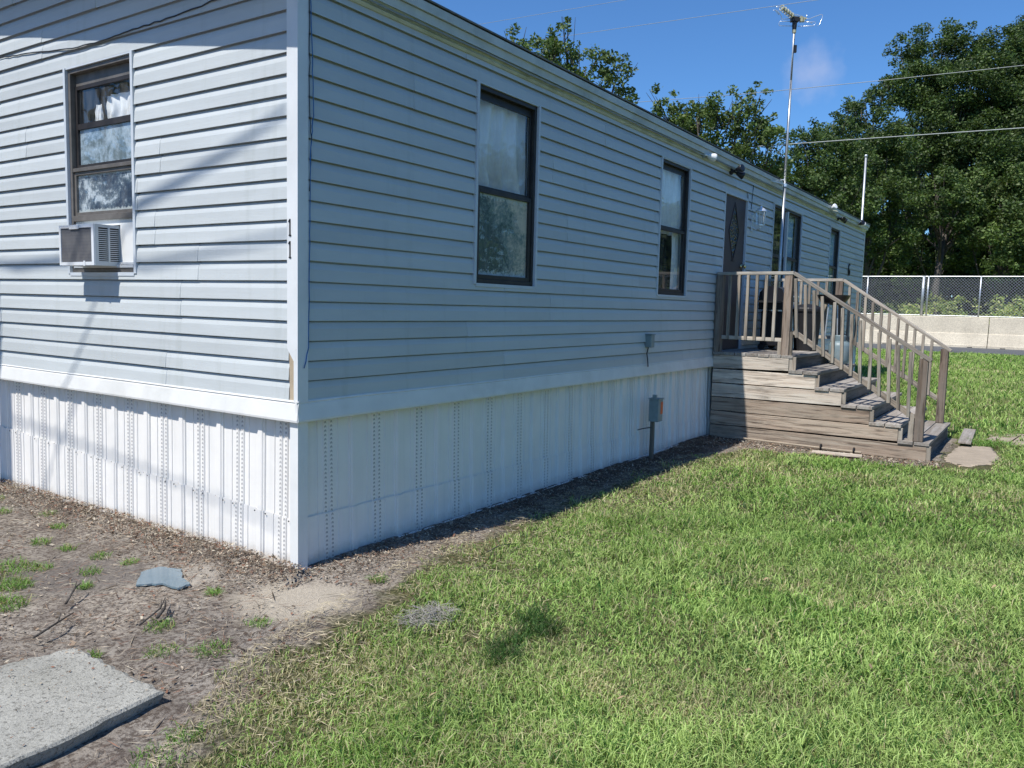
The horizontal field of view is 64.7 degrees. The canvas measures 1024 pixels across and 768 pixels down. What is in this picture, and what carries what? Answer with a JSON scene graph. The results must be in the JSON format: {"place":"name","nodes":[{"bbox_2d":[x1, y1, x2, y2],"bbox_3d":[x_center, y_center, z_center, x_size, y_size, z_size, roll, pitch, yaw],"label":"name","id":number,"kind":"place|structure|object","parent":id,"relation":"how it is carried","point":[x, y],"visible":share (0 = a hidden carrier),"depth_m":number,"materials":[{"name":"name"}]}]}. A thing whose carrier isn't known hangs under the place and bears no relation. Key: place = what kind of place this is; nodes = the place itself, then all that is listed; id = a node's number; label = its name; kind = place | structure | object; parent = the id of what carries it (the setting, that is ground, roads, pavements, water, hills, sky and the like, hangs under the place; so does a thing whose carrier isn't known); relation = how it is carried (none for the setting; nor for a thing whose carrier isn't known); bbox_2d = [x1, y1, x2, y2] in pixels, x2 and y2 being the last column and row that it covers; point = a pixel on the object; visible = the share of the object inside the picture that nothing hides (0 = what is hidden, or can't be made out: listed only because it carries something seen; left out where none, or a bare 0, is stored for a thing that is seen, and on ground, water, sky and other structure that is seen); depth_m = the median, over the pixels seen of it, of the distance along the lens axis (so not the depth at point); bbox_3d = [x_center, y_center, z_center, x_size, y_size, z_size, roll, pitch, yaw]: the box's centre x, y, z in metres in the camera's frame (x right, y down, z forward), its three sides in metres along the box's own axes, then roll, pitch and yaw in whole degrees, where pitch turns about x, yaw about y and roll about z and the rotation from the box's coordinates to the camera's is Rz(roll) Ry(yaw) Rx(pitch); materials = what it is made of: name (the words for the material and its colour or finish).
{"place":"outdoors","nodes":[
{"label":"outdoors","id":0,"kind":"place"},
{"bbox_2d":[0,347,1023,767],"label":"grass","id":1,"kind":"structure","parent":0,"point":[820,603],"depth_m":3.95,"materials":[{"name":"green plant"}]},
{"bbox_2d":[0,349,1023,767],"bbox_3d":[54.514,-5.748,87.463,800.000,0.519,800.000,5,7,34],"label":"ground","id":2,"kind":"structure","parent":0,"point":[168,711],"depth_m":4.19,"materials":[{"name":"soil"}]},
{"bbox_2d":[32,612,73,638],"bbox_3d":[-2.153,1.124,3.811,0.031,0.044,0.283,2,6,5],"label":"twig","id":3,"kind":"object","parent":2,"relation":"on","point":[44,630],"visible":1,"depth_m":3.77,"materials":[{"name":"wood"}]},
{"bbox_2d":[65,581,80,603],"bbox_3d":[-2.286,1.080,4.205,0.012,0.050,0.248,0,6,-14],"label":"twig","id":4,"kind":"object","parent":2,"relation":"on","point":[70,595],"visible":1,"depth_m":4.19,"materials":[{"name":"wood"}]},
{"bbox_2d":[0,648,164,767],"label":"concrete slab","id":5,"kind":"structure","parent":2,"relation":"on","point":[55,732],"depth_m":3.08,"materials":[{"name":"grey concrete"}]},
{"bbox_2d":[139,597,165,625],"bbox_3d":[-1.767,1.113,4.020,0.043,0.038,0.378,1,6,-5],"label":"twig","id":6,"kind":"object","parent":2,"relation":"on","point":[147,618],"visible":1,"depth_m":3.95,"materials":[{"name":"wood"}]},
{"bbox_2d":[155,600,165,618],"bbox_3d":[-1.740,1.117,4.030,0.028,0.043,0.186,1,6,-10],"label":"twig","id":7,"kind":"object","parent":2,"relation":"on","point":[159,614],"visible":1,"depth_m":3.98,"materials":[{"name":"wood"}]},
{"bbox_2d":[136,567,190,589],"bbox_3d":[-1.986,1.100,4.566,0.268,0.010,0.430,-2,6,-31],"label":"flat stone","id":8,"kind":"object","parent":2,"relation":"on","point":[169,577],"visible":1,"depth_m":4.56,"materials":[{"name":"blue stone"}]},
{"bbox_2d":[391,600,461,631],"bbox_3d":[-0.428,1.145,4.061,0.321,0.076,0.397,5,7,34],"label":"stone","id":9,"kind":"object","parent":2,"relation":"on","point":[430,611],"visible":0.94,"depth_m":4.04,"materials":[{"name":"grey stone"}]},
{"bbox_2d":[0,0,870,569],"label":"mobile home","id":10,"kind":"object","parent":2,"relation":"on","point":[488,272],"visible":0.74,"depth_m":5.63,"materials":[{"name":"plastic"}]},
{"bbox_2d":[59,223,120,266],"bbox_3d":[-2.924,-0.958,5.628,0.445,0.280,0.231,5,7,34],"label":"air conditioner","id":11,"kind":"object","parent":10,"relation":"attached to","point":[90,245],"visible":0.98,"depth_m":5.51,"materials":[{"name":"white plastic"}]},
{"bbox_2d":[62,50,138,275],"bbox_3d":[-2.825,-1.492,5.642,0.864,1.466,0.133,5,7,34],"label":"window","id":12,"kind":"structure","parent":10,"relation":"in","point":[100,161],"depth_m":5.63,"materials":[{"name":"glass"}]},
{"bbox_2d":[0,0,214,57],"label":"gable wire","id":13,"kind":"object","parent":10,"relation":"attached to","point":[114,35],"visible":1,"depth_m":5.36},
{"bbox_2d":[304,0,313,367],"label":"blue cable","id":14,"kind":"object","parent":10,"relation":"attached to","point":[310,185],"visible":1,"depth_m":4.56,"materials":[{"name":"blue plastic"}]},
{"bbox_2d":[309,0,311,190],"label":"thin cable","id":15,"kind":"object","parent":10,"relation":"attached to","point":[309,76],"visible":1,"depth_m":4.49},
{"bbox_2d":[472,80,540,288],"bbox_3d":[-0.087,-1.481,6.243,0.160,1.466,0.854,5,7,34],"label":"window","id":16,"kind":"structure","parent":10,"relation":"in","point":[505,244],"depth_m":6.29,"materials":[{"name":"glass"}]},
{"bbox_2d":[368,0,861,228],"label":"eave cable","id":17,"kind":"object","parent":10,"relation":"attached to","point":[428,27],"visible":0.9,"depth_m":6.42,"materials":[{"name":"grey metal"}]},
{"bbox_2d":[645,334,655,366],"bbox_3d":[1.450,-0.353,8.506,0.080,0.348,0.100,5,7,34],"label":"junction box","id":18,"kind":"object","parent":10,"relation":"attached to","point":[650,340],"visible":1,"depth_m":8.47,"materials":[{"name":"grey paint"}]},
{"bbox_2d":[655,156,691,297],"bbox_3d":[1.728,-1.696,8.937,0.162,1.466,0.834,5,7,34],"label":"window","id":19,"kind":"structure","parent":10,"relation":"in","point":[671,203],"depth_m":9.13,"materials":[{"name":"glass"}]},
{"bbox_2d":[701,153,716,161],"bbox_3d":[2.272,-2.647,9.397,0.216,0.116,0.098,0,6,-17],"label":"flood light","id":20,"kind":"object","parent":10,"relation":"attached to","point":[712,157],"visible":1,"depth_m":9.38,"materials":[{"name":"grey paint"}]},
{"bbox_2d":[721,190,748,348],"bbox_3d":[2.907,-1.459,10.626,0.111,2.020,0.910,5,7,34],"label":"door","id":21,"kind":"structure","parent":10,"relation":"in","point":[736,206],"depth_m":10.70,"materials":[{"name":"plastic"}]},
{"bbox_2d":[729,164,744,179],"bbox_3d":[2.843,-2.668,10.179,0.195,0.173,0.213,5,7,34],"label":"flood light","id":22,"kind":"object","parent":10,"relation":"attached to","point":[740,170],"visible":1,"depth_m":10.17,"materials":[{"name":"black plastic"}]},
{"bbox_2d":[750,204,766,231],"bbox_3d":[3.366,-2.269,11.014,0.197,0.370,0.150,5,7,34],"label":"wall lantern","id":23,"kind":"object","parent":10,"relation":"attached to","point":[762,210],"depth_m":11.00,"materials":[{"name":"metal"}]},
{"bbox_2d":[770,203,802,295],"bbox_3d":[4.226,-1.991,12.626,0.141,1.466,1.614,5,7,34],"label":"window","id":24,"kind":"structure","parent":10,"relation":"in","point":[789,216],"depth_m":13.00,"materials":[{"name":"glass"}]},
{"bbox_2d":[830,204,837,215],"bbox_3d":[5.732,-3.115,14.457,0.189,0.205,0.226,5,7,34],"label":"flood light","id":25,"kind":"object","parent":10,"relation":"attached to","point":[834,212],"visible":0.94,"depth_m":14.45,"materials":[{"name":"grey paint"}]},
{"bbox_2d":[827,226,840,305],"bbox_3d":[6.015,-2.201,15.254,0.112,1.466,0.816,5,7,34],"label":"window","id":26,"kind":"structure","parent":10,"relation":"in","point":[833,231],"depth_m":15.48,"materials":[{"name":"glass"}]},
{"bbox_2d":[836,217,847,222],"bbox_3d":[6.160,-3.075,15.103,0.190,0.144,0.229,5,7,34],"label":"flood light","id":27,"kind":"object","parent":10,"relation":"attached to","point":[843,219],"visible":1,"depth_m":15.03,"materials":[{"name":"black plastic"}]},
{"bbox_2d":[858,220,865,226],"bbox_3d":[7.148,-3.281,16.561,0.186,0.131,0.252,5,7,34],"label":"flood light","id":28,"kind":"object","parent":10,"relation":"attached to","point":[862,223],"visible":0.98,"depth_m":16.47,"materials":[{"name":"grey paint"}]},
{"bbox_2d":[861,154,867,219],"bbox_3d":[7.596,-2.609,17.695,0.068,4.730,0.068,5,7,34],"label":"tall pipe","id":29,"kind":"object","parent":10,"relation":"attached to","point":[864,182],"visible":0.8,"depth_m":17.52,"materials":[{"name":"metal"}]},
{"bbox_2d":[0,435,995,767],"bbox_3d":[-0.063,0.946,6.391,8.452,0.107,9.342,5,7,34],"label":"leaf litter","id":30,"kind":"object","parent":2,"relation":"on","point":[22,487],"visible":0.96,"depth_m":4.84,"materials":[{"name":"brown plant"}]},
{"bbox_2d":[486,540,517,552],"bbox_3d":[-0.090,1.039,5.240,0.085,0.037,0.285,7,8,43],"label":"twig","id":31,"kind":"object","parent":2,"relation":"on","point":[498,545],"visible":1,"depth_m":5.22,"materials":[{"name":"brown wood"}]},
{"bbox_2d":[504,16,639,103],"bbox_3d":[1.478,-5.998,25.260,4.815,9.902,3.382,2,6,2],"label":"broadleaf tree","id":32,"kind":"object","parent":2,"relation":"on","point":[553,45],"visible":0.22,"depth_m":23.83,"materials":[{"name":"green plant"}]},
{"bbox_2d":[637,395,663,458],"bbox_3d":[1.466,0.483,8.521,0.144,0.740,0.301,7,8,43],"label":"electrical pedestal","id":33,"kind":"object","parent":2,"relation":"on","point":[655,408],"visible":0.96,"depth_m":8.53,"materials":[{"name":"grey paint"}]},
{"bbox_2d":[647,81,793,179],"bbox_3d":[6.825,-5.739,27.899,5.236,8.945,3.518,2,6,5],"label":"broadleaf tree","id":34,"kind":"object","parent":2,"relation":"on","point":[712,121],"visible":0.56,"depth_m":26.78,"materials":[{"name":"green plant"}]},
{"bbox_2d":[735,436,861,453],"bbox_3d":[3.348,0.708,9.548,1.460,0.076,0.075,5,7,34],"label":"white rod","id":35,"kind":"object","parent":2,"relation":"on","point":[820,447],"visible":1,"depth_m":9.48,"materials":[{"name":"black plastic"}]},
{"bbox_2d":[764,109,886,231],"bbox_3d":[13.505,-6.921,35.334,5.622,10.199,5.004,5,7,34],"label":"broadleaf tree","id":36,"kind":"object","parent":2,"relation":"on","point":[831,164],"visible":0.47,"depth_m":34.34,"materials":[{"name":"green plant"}]},
{"bbox_2d":[710,271,951,461],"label":"wooden steps","id":37,"kind":"structure","parent":2,"relation":"on","point":[774,393],"depth_m":9.73,"materials":[{"name":"wood"}]},
{"bbox_2d":[754,286,799,349],"bbox_3d":[3.623,-0.897,10.974,0.401,0.859,1.140,5,7,34],"label":"gas grill","id":38,"kind":"object","parent":37,"relation":"on","point":[778,324],"visible":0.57,"depth_m":10.76,"materials":[{"name":"black metal"}]},
{"bbox_2d":[770,5,822,310],"bbox_3d":[3.965,-2.941,11.699,0.785,4.816,0.250,-1,6,-23],"label":"television antenna","id":39,"kind":"object","parent":37,"relation":"on","point":[794,20],"visible":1,"depth_m":11.61,"materials":[{"name":"metal"}]},
{"bbox_2d":[793,304,820,350],"bbox_3d":[4.003,-0.773,10.982,0.400,0.628,0.400,5,7,34],"label":"black bin","id":40,"kind":"object","parent":37,"relation":"on","point":[799,344],"visible":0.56,"depth_m":10.85,"materials":[{"name":"plastic"}]},
{"bbox_2d":[817,295,850,341],"bbox_3d":[4.359,-0.742,11.023,0.436,0.936,0.436,5,7,34],"label":"kettle grill","id":41,"kind":"object","parent":37,"relation":"on","point":[828,301],"visible":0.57,"depth_m":10.92,"materials":[{"name":"black metal"}]},
{"bbox_2d":[811,450,861,457],"bbox_3d":[3.653,0.786,9.095,0.526,0.018,0.140,4,6,25],"label":"flat board","id":42,"kind":"object","parent":2,"relation":"on","point":[838,453],"visible":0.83,"depth_m":9.06,"materials":[{"name":"wood"}]},
{"bbox_2d":[828,335,848,364],"bbox_3d":[4.435,-0.465,10.957,0.270,0.395,0.270,5,7,34],"label":"propane tank","id":43,"kind":"object","parent":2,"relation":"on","point":[845,353],"visible":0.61,"depth_m":10.85,"materials":[{"name":"metal"}]},
{"bbox_2d":[798,174,914,283],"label":"broadleaf tree","id":44,"kind":"object","parent":2,"relation":"on","point":[883,272],"visible":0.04,"depth_m":47.92,"materials":[{"name":"green plant"}]},
{"bbox_2d":[860,314,870,342],"bbox_3d":[12.206,-2.239,31.899,3.786,1.100,0.602,5,7,34],"label":"concrete barrier","id":45,"kind":"object","parent":2,"relation":"on","point":[867,329],"visible":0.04,"depth_m":30.79,"materials":[{"name":"grey concrete"}]},
{"bbox_2d":[833,83,929,312],"bbox_3d":[17.093,-8.190,38.161,4.779,12.357,5.618,5,7,34],"label":"broadleaf tree","id":46,"kind":"object","parent":2,"relation":"on","point":[894,186],"visible":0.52,"depth_m":37.31,"materials":[{"name":"green plant"}]},
{"bbox_2d":[863,198,986,309],"bbox_3d":[20.566,-5.773,39.560,4.220,7.453,8.863,7,8,44],"label":"broadleaf tree","id":47,"kind":"object","parent":2,"relation":"on","point":[905,248],"visible":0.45,"depth_m":39.37,"materials":[{"name":"green plant"}]},
{"bbox_2d":[873,315,989,347],"bbox_3d":[15.367,-1.954,29.792,3.786,1.100,0.602,5,7,34],"label":"concrete barrier","id":48,"kind":"object","parent":2,"relation":"on","point":[967,332],"visible":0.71,"depth_m":29.35,"materials":[{"name":"grey concrete"}]},
{"bbox_2d":[861,276,1023,317],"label":"chain link fence","id":49,"kind":"object","parent":48,"relation":"on","point":[923,289],"visible":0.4,"depth_m":29.50,"materials":[{"name":"metal"}]},
{"bbox_2d":[874,149,993,313],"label":"broadleaf tree","id":50,"kind":"object","parent":2,"relation":"on","point":[928,261],"visible":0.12,"depth_m":46.89,"materials":[{"name":"green plant"}]},
{"bbox_2d":[860,210,1023,333],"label":"wood","id":51,"kind":"object","parent":2,"relation":"on","point":[897,292],"visible":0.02,"depth_m":51.58,"materials":[{"name":"green plant"}]},
{"bbox_2d":[860,291,1023,334],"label":"undergrowth","id":52,"kind":"object","parent":2,"relation":"on","point":[941,304],"visible":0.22,"depth_m":34.23,"materials":[{"name":"green plant"}]},
{"bbox_2d":[878,14,1023,314],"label":"oak tree","id":53,"kind":"object","parent":2,"relation":"on","point":[937,102],"visible":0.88,"depth_m":38.92,"materials":[{"name":"green plant"}]},
{"bbox_2d":[958,428,975,444],"bbox_3d":[5.858,0.669,10.397,0.140,0.042,1.251,5,7,32],"label":"scrap board","id":54,"kind":"object","parent":2,"relation":"on","point":[966,432],"visible":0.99,"depth_m":10.29,"materials":[{"name":"grey wood"}]},
{"bbox_2d":[944,445,1000,466],"bbox_3d":[5.316,0.847,9.296,0.540,0.060,1.685,5,7,34],"label":"concrete pad","id":55,"kind":"object","parent":2,"relation":"on","point":[966,456],"visible":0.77,"depth_m":9.19,"materials":[{"name":"beige concrete"}]},
{"bbox_2d":[945,162,1023,317],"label":"broadleaf tree","id":56,"kind":"object","parent":2,"relation":"on","point":[994,219],"visible":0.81,"depth_m":36.43,"materials":[{"name":"green plant"}]},
{"bbox_2d":[949,157,1023,302],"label":"broadleaf tree","id":57,"kind":"object","parent":2,"relation":"on","point":[972,271],"visible":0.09,"depth_m":46.63,"materials":[{"name":"green plant"}]},
{"bbox_2d":[969,163,1023,315],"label":"broadleaf tree","id":58,"kind":"object","parent":2,"relation":"on","point":[987,185],"visible":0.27,"depth_m":37.83,"materials":[{"name":"green plant"}]},
{"bbox_2d":[987,318,1023,349],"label":"concrete barrier","id":59,"kind":"object","parent":2,"relation":"on","point":[1006,333],"visible":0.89,"depth_m":28.28,"materials":[{"name":"grey concrete"}]},
{"bbox_2d":[987,434,1023,446],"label":"concrete pad","id":60,"kind":"object","parent":2,"relation":"on","point":[1009,438],"visible":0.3,"depth_m":10.62,"materials":[{"name":"grey concrete"}]},
{"bbox_2d":[483,0,622,23],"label":"power line","id":61,"kind":"object","parent":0,"point":[555,11],"visible":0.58,"depth_m":32.89,"materials":[{"name":"grey metal"}]},
{"bbox_2d":[534,0,814,40],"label":"power line","id":62,"kind":"object","parent":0,"point":[686,18],"visible":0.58,"depth_m":29.91,"materials":[{"name":"grey metal"}]},
{"bbox_2d":[432,0,1023,296],"label":"sky","id":63,"kind":"structure","parent":0,"point":[699,56],"materials":[{"name":"blue"}]},
{"bbox_2d":[643,65,1023,101],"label":"power line","id":64,"kind":"object","parent":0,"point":[849,83],"visible":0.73,"depth_m":24.87,"materials":[{"name":"grey metal"}]},
{"bbox_2d":[723,127,1023,148],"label":"power line","id":65,"kind":"object","parent":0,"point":[892,136],"visible":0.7,"depth_m":24.39,"materials":[{"name":"grey metal"}]},
{"bbox_2d":[864,343,1023,354],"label":"road","id":66,"kind":"structure","parent":0,"point":[976,350],"depth_m":26.99,"materials":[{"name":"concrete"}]}
]}

